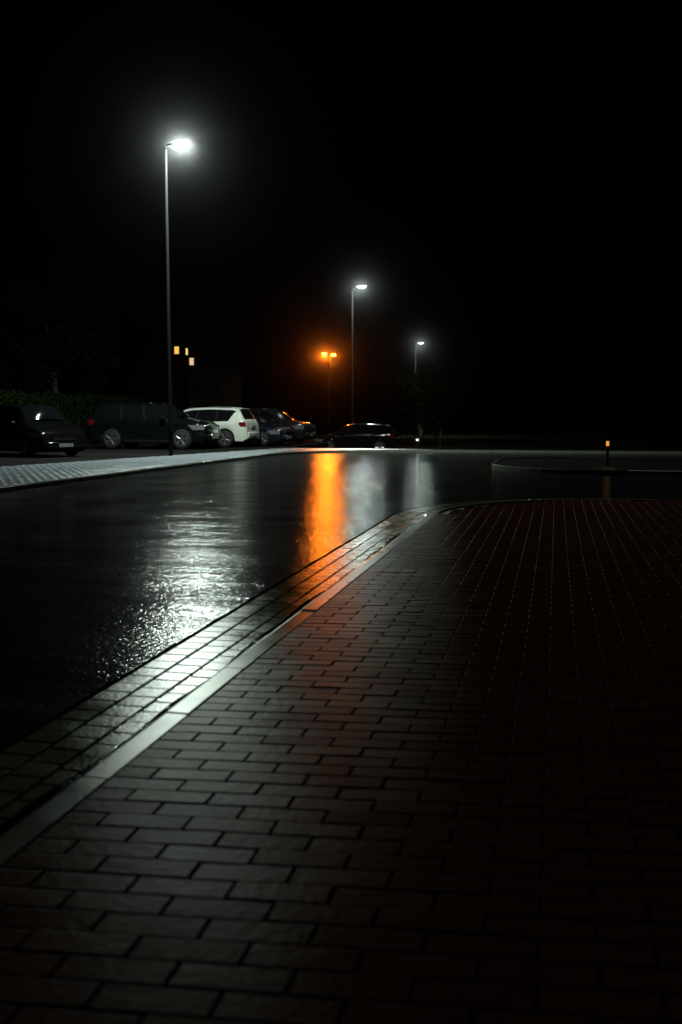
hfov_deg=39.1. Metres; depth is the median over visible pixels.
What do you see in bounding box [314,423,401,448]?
parked car
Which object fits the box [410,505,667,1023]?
pavement
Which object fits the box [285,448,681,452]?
pavement
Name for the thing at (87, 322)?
broadleaf tree
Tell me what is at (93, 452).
parking bay
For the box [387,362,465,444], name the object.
broadleaf tree
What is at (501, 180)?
sky
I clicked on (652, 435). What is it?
ground
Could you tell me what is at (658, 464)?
corner pavement
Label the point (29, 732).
road joint
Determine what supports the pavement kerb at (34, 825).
on the road
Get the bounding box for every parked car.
[0,404,85,456]
[87,402,220,449]
[158,406,258,446]
[208,413,295,445]
[245,408,315,443]
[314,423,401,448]
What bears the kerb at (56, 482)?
on the road
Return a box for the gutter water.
[0,512,430,836]
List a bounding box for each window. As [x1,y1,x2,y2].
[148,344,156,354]
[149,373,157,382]
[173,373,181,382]
[174,346,179,354]
[189,357,193,365]
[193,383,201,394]
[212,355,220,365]
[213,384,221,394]
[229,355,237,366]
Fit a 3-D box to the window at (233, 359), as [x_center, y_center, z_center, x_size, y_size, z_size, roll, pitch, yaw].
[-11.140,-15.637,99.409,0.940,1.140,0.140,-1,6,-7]
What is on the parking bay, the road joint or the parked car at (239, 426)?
the parked car at (239, 426)
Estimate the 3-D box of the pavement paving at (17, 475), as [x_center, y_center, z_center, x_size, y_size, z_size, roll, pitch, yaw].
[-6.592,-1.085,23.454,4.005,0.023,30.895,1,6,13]
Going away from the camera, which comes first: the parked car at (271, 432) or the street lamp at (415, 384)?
the parked car at (271, 432)
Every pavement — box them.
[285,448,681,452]
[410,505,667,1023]
[497,458,681,470]
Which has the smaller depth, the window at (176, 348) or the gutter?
the gutter
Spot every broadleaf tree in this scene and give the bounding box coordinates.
[0,247,121,409]
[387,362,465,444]
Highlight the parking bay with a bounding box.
[0,441,327,466]
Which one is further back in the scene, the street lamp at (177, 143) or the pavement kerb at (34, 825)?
the street lamp at (177, 143)
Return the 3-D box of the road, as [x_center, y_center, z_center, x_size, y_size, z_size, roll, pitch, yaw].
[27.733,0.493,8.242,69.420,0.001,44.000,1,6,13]
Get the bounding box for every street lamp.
[164,141,190,455]
[322,351,335,434]
[351,285,366,423]
[414,342,423,436]
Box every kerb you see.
[0,450,681,491]
[0,499,681,868]
[492,457,681,474]
[628,470,681,475]
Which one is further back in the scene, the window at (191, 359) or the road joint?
the window at (191, 359)
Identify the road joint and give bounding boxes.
[0,500,495,751]
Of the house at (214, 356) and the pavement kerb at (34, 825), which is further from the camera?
the house at (214, 356)
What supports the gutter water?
on the gutter
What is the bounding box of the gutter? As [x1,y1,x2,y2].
[0,498,676,823]
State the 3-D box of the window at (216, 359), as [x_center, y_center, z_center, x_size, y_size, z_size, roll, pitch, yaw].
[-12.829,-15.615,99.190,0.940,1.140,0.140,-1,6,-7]
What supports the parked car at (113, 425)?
on the parking bay
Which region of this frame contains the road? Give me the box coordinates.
[0,452,681,819]
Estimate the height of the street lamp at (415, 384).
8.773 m
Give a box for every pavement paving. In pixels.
[0,448,308,486]
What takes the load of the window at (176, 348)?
in the house at (148, 352)
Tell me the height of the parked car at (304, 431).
1.700 m
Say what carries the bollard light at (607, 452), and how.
on the corner pavement at (658, 464)
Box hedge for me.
[0,389,144,443]
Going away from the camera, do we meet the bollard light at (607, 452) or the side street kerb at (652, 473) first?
the side street kerb at (652, 473)
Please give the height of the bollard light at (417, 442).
0.600 m
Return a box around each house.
[128,301,197,409]
[187,317,241,407]
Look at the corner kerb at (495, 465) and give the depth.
22.50 m
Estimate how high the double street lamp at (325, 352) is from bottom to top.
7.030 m
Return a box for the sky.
[0,0,681,419]
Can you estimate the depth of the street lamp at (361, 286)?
50.57 m
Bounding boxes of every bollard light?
[416,437,418,448]
[606,439,608,465]
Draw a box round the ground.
[70,420,681,450]
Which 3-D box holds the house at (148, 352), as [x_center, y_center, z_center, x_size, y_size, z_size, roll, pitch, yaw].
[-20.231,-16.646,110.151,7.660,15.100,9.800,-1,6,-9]

